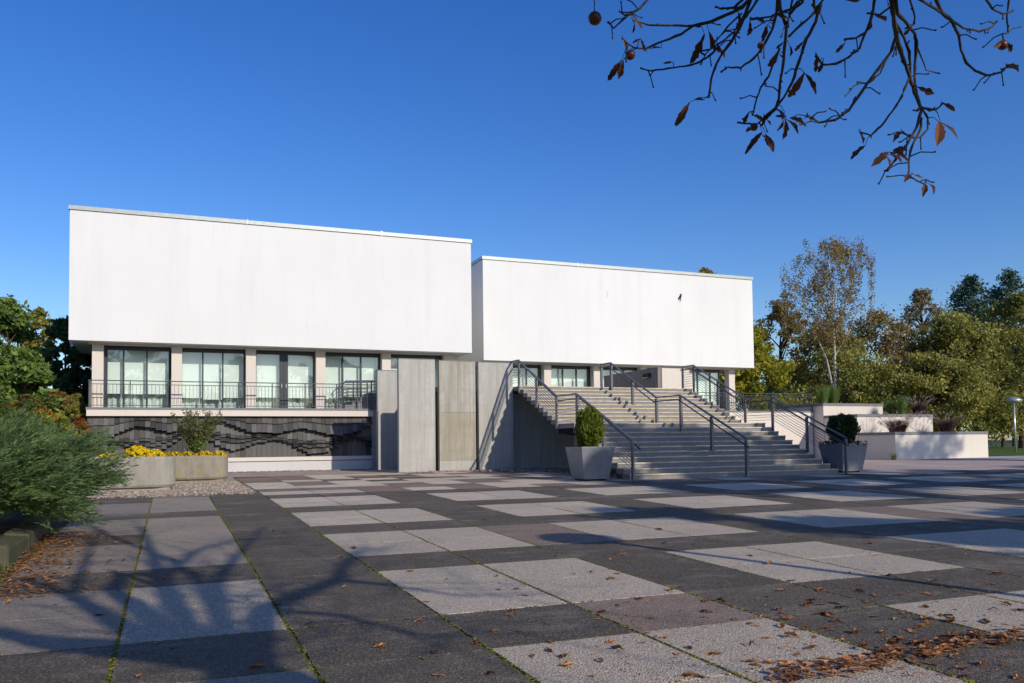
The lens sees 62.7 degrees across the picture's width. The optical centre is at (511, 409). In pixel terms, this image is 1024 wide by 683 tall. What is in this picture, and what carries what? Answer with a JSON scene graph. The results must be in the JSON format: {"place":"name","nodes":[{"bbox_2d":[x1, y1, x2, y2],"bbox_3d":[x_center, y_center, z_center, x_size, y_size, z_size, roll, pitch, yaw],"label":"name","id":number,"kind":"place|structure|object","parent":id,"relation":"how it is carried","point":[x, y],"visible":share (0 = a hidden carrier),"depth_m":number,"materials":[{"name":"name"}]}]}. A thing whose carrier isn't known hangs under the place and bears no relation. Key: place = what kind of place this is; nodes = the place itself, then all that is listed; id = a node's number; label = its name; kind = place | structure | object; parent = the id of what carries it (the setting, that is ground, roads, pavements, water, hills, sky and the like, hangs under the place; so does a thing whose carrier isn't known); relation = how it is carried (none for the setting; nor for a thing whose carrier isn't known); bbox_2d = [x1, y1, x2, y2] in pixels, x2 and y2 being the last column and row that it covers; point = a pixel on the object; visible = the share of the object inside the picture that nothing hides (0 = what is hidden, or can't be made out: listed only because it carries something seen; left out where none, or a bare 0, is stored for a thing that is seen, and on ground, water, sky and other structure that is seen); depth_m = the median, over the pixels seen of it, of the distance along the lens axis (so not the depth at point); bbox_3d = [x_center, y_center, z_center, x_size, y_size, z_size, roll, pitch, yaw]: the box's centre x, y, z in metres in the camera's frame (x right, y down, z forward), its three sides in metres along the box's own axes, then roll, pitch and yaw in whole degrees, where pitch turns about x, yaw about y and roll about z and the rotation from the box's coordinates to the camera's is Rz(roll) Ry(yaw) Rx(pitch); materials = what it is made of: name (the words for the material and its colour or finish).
{"place":"outdoors","nodes":[
{"label":"outdoors","id":0,"kind":"place"},
{"bbox_2d":[228,466,692,477],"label":"pink path","id":1,"kind":"structure","parent":0,"point":[288,473],"depth_m":31.78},
{"bbox_2d":[0,466,1023,682],"bbox_3d":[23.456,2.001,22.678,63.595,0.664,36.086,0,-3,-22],"label":"plaza paving","id":2,"kind":"structure","parent":0,"point":[982,511],"depth_m":8.28,"materials":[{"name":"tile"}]},
{"bbox_2d":[244,664,266,668],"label":"fallen leaf","id":3,"kind":"object","parent":2,"relation":"on","point":[254,665],"visible":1,"depth_m":5.30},
{"bbox_2d":[0,493,1023,682],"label":"moss tufts","id":4,"kind":"object","parent":2,"relation":"on","point":[505,660],"visible":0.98,"depth_m":7.34,"materials":[{"name":"plant"}]},
{"bbox_2d":[0,529,1023,682],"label":"leaf litter","id":5,"kind":"object","parent":2,"relation":"on","point":[851,662],"visible":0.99,"depth_m":6.37,"materials":[{"name":"plant"}]},
{"bbox_2d":[559,661,574,667],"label":"fallen leaf","id":6,"kind":"object","parent":2,"relation":"on","point":[565,663],"visible":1,"depth_m":5.31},
{"bbox_2d":[565,447,614,480],"bbox_3d":[2.285,1.579,24.593,1.078,0.980,1.078,0,-3,-22],"label":"square pot","id":7,"kind":"object","parent":2,"relation":"on","point":[590,463],"visible":0.88,"depth_m":24.20,"materials":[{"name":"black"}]},
{"bbox_2d":[574,406,605,446],"bbox_3d":[2.269,0.564,24.669,0.985,1.421,0.963,0,-3,-22],"label":"box shrub","id":8,"kind":"object","parent":7,"relation":"in","point":[589,429],"visible":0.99,"depth_m":24.38,"materials":[{"name":"green plant"}]},
{"bbox_2d":[513,386,838,479],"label":"staircase","id":9,"kind":"structure","parent":2,"relation":"on","point":[648,434],"depth_m":28.78,"materials":[{"name":"concrete"}]},
{"bbox_2d":[509,359,640,479],"bbox_3d":[1.811,0.069,28.684,0.166,4.367,9.615,0,-3,-22],"label":"stair railing","id":10,"kind":"object","parent":9,"relation":"attached to","point":[611,423],"visible":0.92,"depth_m":28.28,"materials":[{"name":"metal"}]},
{"bbox_2d":[598,362,750,476],"bbox_3d":[5.467,0.090,30.202,0.223,4.367,9.660,0,-3,-22],"label":"stair railing","id":11,"kind":"object","parent":9,"relation":"on","point":[712,424],"visible":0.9,"depth_m":29.23,"materials":[{"name":"metal"}]},
{"bbox_2d":[680,365,848,473],"bbox_3d":[9.123,0.108,31.670,0.183,4.367,9.615,0,-3,-22],"label":"stair railing","id":12,"kind":"object","parent":9,"relation":"on","point":[807,436],"visible":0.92,"depth_m":30.72,"materials":[{"name":"metal"}]},
{"bbox_2d":[526,469,850,480],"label":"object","id":13,"kind":"object","parent":2,"relation":"on","point":[610,478],"visible":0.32,"depth_m":26.04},
{"bbox_2d":[430,467,642,478],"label":"gravel","id":14,"kind":"structure","parent":13,"relation":"on","point":[613,474],"depth_m":31.41,"materials":[{"name":"gravel"}]},
{"bbox_2d":[228,468,468,472],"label":"wall gravel","id":15,"kind":"structure","parent":14,"relation":"on","point":[326,470],"depth_m":33.36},
{"bbox_2d":[779,660,795,665],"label":"fallen leaf","id":16,"kind":"object","parent":2,"relation":"on","point":[785,662],"visible":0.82,"depth_m":5.29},
{"bbox_2d":[784,631,798,637],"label":"fallen leaf","id":17,"kind":"object","parent":2,"relation":"on","point":[791,633],"visible":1,"depth_m":5.99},
{"bbox_2d":[819,443,867,472],"bbox_3d":[11.244,1.635,28.522,1.118,0.980,1.118,0,-3,-22],"label":"square pot","id":18,"kind":"object","parent":2,"relation":"on","point":[856,455],"visible":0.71,"depth_m":28.15,"materials":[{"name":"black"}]},
{"bbox_2d":[818,440,867,445],"bbox_3d":[11.235,1.134,28.543,1.228,0.245,1.258,0,-3,-22],"label":"ground cover plant","id":19,"kind":"object","parent":18,"relation":"in","point":[841,442],"visible":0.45,"depth_m":28.34,"materials":[{"name":"green plant"}]},
{"bbox_2d":[825,413,861,442],"bbox_3d":[11.230,0.708,28.595,1.205,1.247,1.181,0,-3,-22],"label":"box shrub","id":20,"kind":"object","parent":18,"relation":"in","point":[846,425],"visible":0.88,"depth_m":28.26,"materials":[{"name":"green plant"}]},
{"bbox_2d":[866,662,882,668],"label":"fallen leaf","id":21,"kind":"object","parent":2,"relation":"on","point":[873,664],"visible":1,"depth_m":5.19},
{"bbox_2d":[892,636,908,641],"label":"fallen leaf","id":22,"kind":"object","parent":2,"relation":"on","point":[899,638],"visible":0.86,"depth_m":5.90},
{"bbox_2d":[906,640,923,644],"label":"fallen leaf","id":23,"kind":"object","parent":2,"relation":"on","point":[915,641],"visible":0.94,"depth_m":5.77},
{"bbox_2d":[943,632,957,637],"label":"fallen leaf","id":24,"kind":"object","parent":2,"relation":"on","point":[948,634],"visible":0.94,"depth_m":5.96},
{"bbox_2d":[962,631,987,638],"bbox_3d":[3.314,1.608,6.007,0.176,0.025,0.147,8,6,12],"label":"fallen leaf","id":25,"kind":"object","parent":2,"relation":"on","point":[981,636],"visible":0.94,"depth_m":6.00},
{"bbox_2d":[0,0,1023,439],"label":"sky","id":26,"kind":"structure","parent":0,"point":[501,126],"materials":[{"name":"blue"}]},
{"bbox_2d":[717,455,1023,473],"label":"pink paving","id":27,"kind":"structure","parent":0,"point":[891,466],"depth_m":34.50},
{"bbox_2d":[775,403,882,457],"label":"terrace planter","id":28,"kind":"object","parent":27,"relation":"on","point":[821,410],"visible":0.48,"depth_m":47.73,"materials":[{"name":"concrete"}]},
{"bbox_2d":[812,386,833,402],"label":"grass tuft","id":29,"kind":"object","parent":28,"relation":"on","point":[823,396],"visible":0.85,"depth_m":48.01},
{"bbox_2d":[820,382,843,402],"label":"grass tuft","id":30,"kind":"object","parent":28,"relation":"on","point":[833,398],"visible":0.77,"depth_m":48.50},
{"bbox_2d":[824,414,932,442],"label":"terrace planter","id":31,"kind":"object","parent":27,"relation":"on","point":[868,423],"visible":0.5,"depth_m":45.72,"materials":[{"name":"concrete"}]},
{"bbox_2d":[883,399,894,413],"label":"grass tuft","id":32,"kind":"object","parent":31,"relation":"on","point":[889,406],"visible":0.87,"depth_m":47.81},
{"bbox_2d":[894,395,910,413],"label":"grass tuft","id":33,"kind":"object","parent":31,"relation":"on","point":[901,406],"visible":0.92,"depth_m":47.07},
{"bbox_2d":[901,394,936,413],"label":"fountain grass","id":34,"kind":"object","parent":31,"relation":"on","point":[917,407],"depth_m":46.90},
{"bbox_2d":[858,431,987,459],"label":"terrace planter","id":35,"kind":"object","parent":27,"relation":"on","point":[928,445],"visible":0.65,"depth_m":43.55,"materials":[{"name":"concrete"}]},
{"bbox_2d":[877,419,904,431],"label":"fountain grass","id":36,"kind":"object","parent":35,"relation":"on","point":[893,429],"depth_m":42.96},
{"bbox_2d":[873,410,923,431],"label":"fountain grass","id":37,"kind":"object","parent":35,"relation":"on","point":[901,428],"depth_m":43.33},
{"bbox_2d":[924,411,964,431],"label":"fountain grass","id":38,"kind":"object","parent":35,"relation":"on","point":[946,425],"depth_m":45.22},
{"bbox_2d":[938,456,1023,458],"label":"side path","id":39,"kind":"structure","parent":0,"point":[991,457],"depth_m":44.12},
{"bbox_2d":[988,440,1011,443],"bbox_3d":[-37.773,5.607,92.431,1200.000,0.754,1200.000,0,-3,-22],"label":"ground","id":40,"kind":"structure","parent":0,"point":[997,442],"depth_m":226.85,"materials":[{"name":"plant"}]},
{"bbox_2d":[0,507,49,566],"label":"stone kerb","id":41,"kind":"structure","parent":40,"relation":"on","point":[16,542],"depth_m":10.48,"materials":[{"name":"concrete"}]},
{"bbox_2d":[0,506,53,536],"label":"planting soil","id":42,"kind":"structure","parent":41,"relation":"in","point":[9,523],"depth_m":12.41,"materials":[{"name":"soil"}]},
{"bbox_2d":[0,401,140,533],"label":"juniper","id":43,"kind":"object","parent":42,"relation":"on","point":[41,468],"visible":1,"depth_m":10.84,"materials":[{"name":"green plant"}]},
{"bbox_2d":[0,294,53,390],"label":"deciduous tree","id":44,"kind":"object","parent":40,"relation":"on","point":[15,318],"visible":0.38,"depth_m":38.19,"materials":[{"name":"green plant"}]},
{"bbox_2d":[0,345,71,428],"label":"deciduous tree","id":45,"kind":"object","parent":40,"relation":"on","point":[29,372],"visible":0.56,"depth_m":31.21,"materials":[{"name":"green plant"}]},
{"bbox_2d":[16,306,61,388],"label":"deciduous tree","id":46,"kind":"object","parent":40,"relation":"on","point":[45,341],"visible":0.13,"depth_m":43.81,"materials":[{"name":"green plant"}]},
{"bbox_2d":[38,315,91,412],"bbox_3d":[-19.802,-0.684,37.370,3.186,7.159,3.376,0,-3,-22],"label":"deciduous tree","id":47,"kind":"object","parent":40,"relation":"on","point":[58,329],"visible":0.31,"depth_m":36.84,"materials":[{"name":"green plant"}]},
{"bbox_2d":[54,392,87,427],"bbox_3d":[-17.035,0.972,32.378,2.013,3.364,2.193,0,-3,-22],"label":"garden shrub","id":48,"kind":"object","parent":40,"relation":"on","point":[79,406],"visible":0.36,"depth_m":32.06,"materials":[{"name":"green plant"}]},
{"bbox_2d":[54,345,91,412],"bbox_3d":[-18.620,-0.083,36.148,2.006,5.826,2.018,0,-3,-22],"label":"deciduous tree","id":49,"kind":"object","parent":40,"relation":"on","point":[77,359],"visible":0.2,"depth_m":35.97,"materials":[{"name":"green plant"}]},
{"bbox_2d":[68,205,471,471],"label":"gallery block","id":50,"kind":"structure","parent":40,"relation":"on","point":[155,296],"depth_m":34.19,"materials":[{"name":"white plaster"},{"name":"zinc"},{"name":"glass"}]},
{"bbox_2d":[106,346,169,407],"bbox_3d":[-14.877,-1.248,33.475,2.310,2.460,0.675,0,-3,-22],"label":"window","id":51,"kind":"structure","parent":50,"relation":"in","point":[122,362],"depth_m":33.45,"materials":[{"name":"clear glass"}]},
{"bbox_2d":[182,348,244,407],"bbox_3d":[-12.295,-1.234,34.530,2.470,2.460,0.675,0,-3,-22],"label":"window","id":52,"kind":"structure","parent":50,"relation":"in","point":[198,364],"depth_m":34.52,"materials":[{"name":"clear glass"}]},
{"bbox_2d":[88,380,367,408],"bbox_3d":[-11.256,-0.516,34.120,10.550,1.086,1.705,0,-3,-22],"label":"balcony railing","id":53,"kind":"object","parent":50,"relation":"on","point":[90,383],"visible":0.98,"depth_m":33.18,"materials":[{"name":"metal"}]},
{"bbox_2d":[256,350,314,407],"bbox_3d":[-9.646,-1.221,35.583,2.430,2.460,0.723,0,-3,-22],"label":"window","id":54,"kind":"structure","parent":50,"relation":"in","point":[271,366],"depth_m":35.49,"materials":[{"name":"clear glass"}]},
{"bbox_2d":[325,352,379,407],"bbox_3d":[-7.041,-1.206,36.675,2.440,2.460,0.675,0,-3,-22],"label":"window","id":55,"kind":"structure","parent":50,"relation":"in","point":[339,367],"depth_m":36.62,"materials":[{"name":"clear glass"}]},
{"bbox_2d":[343,393,375,408],"bbox_3d":[-6.259,-0.352,36.033,1.950,0.679,0.750,0,-3,-22],"label":"stair","id":56,"kind":"object","parent":50,"relation":"on","point":[363,404],"visible":0.38,"depth_m":35.65,"materials":[{"name":"concrete"}]},
{"bbox_2d":[337,380,375,408],"bbox_3d":[-6.245,-0.852,35.992,2.388,1.676,0.880,0,-3,-22],"label":"stair railing","id":57,"kind":"object","parent":56,"relation":"on","point":[360,381],"visible":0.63,"depth_m":35.64,"materials":[{"name":"metal"}]},
{"bbox_2d":[391,354,440,386],"bbox_3d":[-4.353,-1.200,37.580,2.420,2.460,0.318,0,-3,-22],"label":"window","id":58,"kind":"structure","parent":50,"relation":"in","point":[394,357],"depth_m":37.50,"materials":[{"name":"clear glass"}]},
{"bbox_2d":[376,370,397,469],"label":"concrete wall","id":59,"kind":"structure","parent":40,"relation":"on","point":[386,424],"depth_m":34.85,"materials":[{"name":"concrete"}]},
{"bbox_2d":[397,358,435,471],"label":"concrete wall","id":60,"kind":"structure","parent":40,"relation":"on","point":[416,412],"depth_m":31.40,"materials":[{"name":"concrete"}]},
{"bbox_2d":[437,360,475,470],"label":"concrete wall","id":61,"kind":"structure","parent":40,"relation":"on","point":[456,417],"depth_m":32.00,"materials":[{"name":"concrete"}]},
{"bbox_2d":[435,387,518,470],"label":"stair platform","id":62,"kind":"structure","parent":40,"relation":"on","point":[436,417],"depth_m":32.79,"materials":[{"name":"concrete"}]},
{"bbox_2d":[604,367,661,387],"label":"concrete wall","id":63,"kind":"structure","parent":62,"relation":"on","point":[654,380],"depth_m":39.40,"materials":[{"name":"concrete"}]},
{"bbox_2d":[476,362,513,469],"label":"concrete wall","id":64,"kind":"structure","parent":40,"relation":"on","point":[495,444],"depth_m":32.65,"materials":[{"name":"concrete"}]},
{"bbox_2d":[513,394,676,468],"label":"concrete wall","id":65,"kind":"structure","parent":40,"relation":"on","point":[540,441],"depth_m":33.74,"materials":[{"name":"concrete"}]},
{"bbox_2d":[457,256,813,455],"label":"gallery block","id":66,"kind":"structure","parent":40,"relation":"on","point":[555,323],"depth_m":43.68,"materials":[{"name":"paint"}]},
{"bbox_2d":[513,364,540,386],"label":"window","id":67,"kind":"structure","parent":66,"relation":"in","point":[534,368],"depth_m":42.89,"materials":[{"name":"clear glass"}]},
{"bbox_2d":[551,365,589,386],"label":"window","id":68,"kind":"structure","parent":66,"relation":"in","point":[567,376],"depth_m":43.85,"materials":[{"name":"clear glass"}]},
{"bbox_2d":[603,367,636,386],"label":"window","id":69,"kind":"structure","parent":66,"relation":"in","point":[606,371],"depth_m":44.79,"materials":[{"name":"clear glass"}]},
{"bbox_2d":[692,369,719,408],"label":"window","id":70,"kind":"structure","parent":66,"relation":"in","point":[711,372],"depth_m":47.05,"materials":[{"name":"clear glass"}]},
{"bbox_2d":[697,392,812,410],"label":"balcony railing","id":71,"kind":"object","parent":66,"relation":"on","point":[766,399],"visible":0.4,"depth_m":46.62,"materials":[{"name":"metal"}]},
{"bbox_2d":[661,368,689,388],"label":"cream wall","id":72,"kind":"structure","parent":40,"relation":"on","point":[671,377],"depth_m":38.21,"materials":[{"name":"paint"}]},
{"bbox_2d":[719,324,812,410],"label":"deciduous tree","id":73,"kind":"object","parent":40,"relation":"on","point":[746,381],"visible":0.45,"depth_m":55.29,"materials":[{"name":"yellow plant"}]},
{"bbox_2d":[588,0,1021,196],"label":"chestnut tree","id":74,"kind":"object","parent":40,"relation":"on","point":[594,18],"visible":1,"depth_m":3.38,"materials":[{"name":"brown plant"}]},
{"bbox_2d":[988,444,1023,455],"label":"lawn","id":75,"kind":"structure","parent":0,"point":[999,450],"depth_m":62.13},
{"bbox_2d":[697,267,715,273],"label":"deciduous tree","id":76,"kind":"object","parent":75,"relation":"on","point":[705,270],"visible":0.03,"depth_m":74.34,"materials":[{"name":"green plant"}]},
{"bbox_2d":[735,296,839,410],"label":"deciduous tree","id":77,"kind":"object","parent":75,"relation":"on","point":[784,334],"visible":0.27,"depth_m":71.88,"materials":[{"name":"green plant"}]},
{"bbox_2d":[739,358,849,406],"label":"deciduous tree","id":78,"kind":"object","parent":75,"relation":"on","point":[793,385],"visible":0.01,"depth_m":76.77,"materials":[{"name":"green plant"}]},
{"bbox_2d":[779,235,877,386],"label":"birch tree","id":79,"kind":"object","parent":75,"relation":"on","point":[839,252],"visible":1,"depth_m":63.60,"materials":[{"name":"green plant"}]},
{"bbox_2d":[763,318,918,413],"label":"deciduous tree","id":80,"kind":"object","parent":75,"relation":"on","point":[849,362],"visible":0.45,"depth_m":66.38,"materials":[{"name":"green plant"}]},
{"bbox_2d":[806,304,949,411],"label":"deciduous tree","id":81,"kind":"object","parent":75,"relation":"on","point":[885,348],"visible":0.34,"depth_m":73.98,"materials":[{"name":"green plant"}]},
{"bbox_2d":[887,285,962,419],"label":"deciduous tree","id":82,"kind":"object","parent":75,"relation":"on","point":[922,294],"visible":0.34,"depth_m":81.22,"materials":[{"name":"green plant"}]},
{"bbox_2d":[858,348,1005,435],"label":"deciduous tree","id":83,"kind":"object","parent":75,"relation":"on","point":[942,372],"visible":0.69,"depth_m":65.78,"materials":[{"name":"green plant"}]},
{"bbox_2d":[905,384,998,445],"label":"deciduous tree","id":84,"kind":"object","parent":75,"relation":"on","point":[972,426],"depth_m":88.91,"materials":[{"name":"green plant"}]},
{"bbox_2d":[892,308,1023,445],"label":"deciduous tree","id":85,"kind":"object","parent":75,"relation":"on","point":[955,329],"visible":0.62,"depth_m":70.62,"materials":[{"name":"green plant"}]},
{"bbox_2d":[941,274,1017,426],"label":"conifer","id":86,"kind":"object","parent":75,"relation":"on","point":[961,294],"visible":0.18,"depth_m":89.50,"materials":[{"name":"green plant"}]},
{"bbox_2d":[947,367,1018,446],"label":"deciduous tree","id":87,"kind":"object","parent":75,"relation":"on","point":[1002,442],"visible":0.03,"depth_m":84.50,"materials":[{"name":"green plant"}]},
{"bbox_2d":[959,287,1023,447],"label":"deciduous tree","id":88,"kind":"object","parent":75,"relation":"on","point":[1014,303],"visible":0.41,"depth_m":74.56,"materials":[{"name":"green plant"}]},
{"bbox_2d":[982,267,1023,445],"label":"conifer","id":89,"kind":"object","parent":75,"relation":"on","point":[1009,275],"visible":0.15,"depth_m":94.61,"materials":[{"name":"green plant"}]},
{"bbox_2d":[1005,397,1021,451],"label":"park lamp","id":90,"kind":"object","parent":75,"relation":"on","point":[1013,401],"visible":0.97,"depth_m":57.10,"materials":[{"name":"metal"}]},
{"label":"grass verge","id":91,"kind":"structure","parent":0,"visible":0},
{"bbox_2d":[0,563,19,584],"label":"grass","id":92,"kind":"structure","parent":91,"relation":"on","point":[5,565],"depth_m":8.98,"materials":[{"name":"green plant"}]},
{"bbox_2d":[0,502,86,582],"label":"kerb soil strip","id":93,"kind":"object","parent":91,"relation":"on","point":[55,525],"visible":0.23,"depth_m":12.27,"materials":[{"name":"soil"}]},
{"bbox_2d":[52,476,255,500],"bbox_3d":[-13.704,2.203,24.260,10.990,0.131,14.700,0,-3,-22],"label":"gravel bed","id":94,"kind":"object","parent":91,"relation":"on","point":[228,478],"visible":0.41,"depth_m":21.30,"materials":[{"name":"gravel"}]},
{"bbox_2d":[0,391,93,435],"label":"sumac","id":95,"kind":"object","parent":94,"relation":"on","point":[24,398],"visible":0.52,"depth_m":21.96,"materials":[{"name":"red plant"}]},
{"bbox_2d":[31,404,83,441],"bbox_3d":[-14.648,1.097,26.439,2.152,2.563,2.149,0,-3,-22],"label":"garden shrub","id":96,"kind":"object","parent":94,"relation":"on","point":[40,411],"visible":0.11,"depth_m":26.32,"materials":[{"name":"green plant"}]},
{"bbox_2d":[63,417,97,448],"bbox_3d":[-15.229,1.378,29.500,1.296,2.270,1.445,-2,-3,22],"label":"garden shrub","id":97,"kind":"object","parent":94,"relation":"on","point":[85,428],"visible":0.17,"depth_m":29.37,"materials":[{"name":"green plant"}]},
{"bbox_2d":[86,456,175,491],"bbox_3d":[-9.899,1.645,21.667,2.270,0.860,1.300,0,-3,-22],"label":"concrete tub","id":98,"kind":"object","parent":94,"relation":"on","point":[155,473],"visible":0.57,"depth_m":21.26,"materials":[{"name":"concrete"}]},
{"bbox_2d":[122,445,149,456],"bbox_3d":[-9.671,1.139,21.685,0.793,0.456,0.934,0,-3,-22],"label":"chrysanthemum","id":99,"kind":"object","parent":98,"relation":"on","point":[137,451],"visible":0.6,"depth_m":21.46,"materials":[{"name":"yellow plant"}]},
{"bbox_2d":[145,449,164,456],"bbox_3d":[-9.318,1.192,21.855,0.630,0.354,0.853,0,-3,-22],"label":"chrysanthemum","id":100,"kind":"object","parent":98,"relation":"in","point":[154,452],"visible":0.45,"depth_m":21.68,"materials":[{"name":"yellow plant"}]},
{"bbox_2d":[175,455,227,481],"bbox_3d":[-9.832,1.826,26.065,1.920,0.800,1.300,0,-3,-22],"label":"concrete tub","id":101,"kind":"object","parent":94,"relation":"on","point":[209,468],"visible":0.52,"depth_m":25.54,"materials":[{"name":"concrete"}]},
{"bbox_2d":[164,451,180,455],"bbox_3d":[-10.364,1.415,25.613,0.612,0.297,0.557,0,-3,-22],"label":"chrysanthemum","id":102,"kind":"object","parent":101,"relation":"in","point":[174,453],"visible":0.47,"depth_m":25.49,"materials":[{"name":"yellow plant"}]},
{"bbox_2d":[180,451,195,455],"bbox_3d":[-9.931,1.415,25.770,0.622,0.305,0.588,0,-3,-22],"label":"chrysanthemum","id":103,"kind":"object","parent":101,"relation":"in","point":[188,453],"visible":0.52,"depth_m":25.65,"materials":[{"name":"yellow plant"}]},
{"bbox_2d":[170,409,223,453],"bbox_3d":[-9.768,0.788,26.072,1.398,1.677,1.471,-1,-2,14],"label":"shrub","id":104,"kind":"object","parent":101,"relation":"in","point":[196,443],"visible":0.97,"depth_m":25.97,"materials":[{"name":"green plant"}]},
{"bbox_2d":[195,450,211,455],"bbox_3d":[-9.511,1.415,25.942,0.604,0.310,0.590,0,-3,-22],"label":"chrysanthemum","id":105,"kind":"object","parent":101,"relation":"in","point":[203,453],"visible":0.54,"depth_m":25.81,"materials":[{"name":"yellow plant"}]},
{"bbox_2d":[211,451,227,457],"bbox_3d":[-9.134,1.416,26.098,0.601,0.309,0.527,-1,-2,0],"label":"chrysanthemum","id":106,"kind":"object","parent":101,"relation":"in","point":[219,453],"visible":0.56,"depth_m":25.99,"materials":[{"name":"yellow plant"}]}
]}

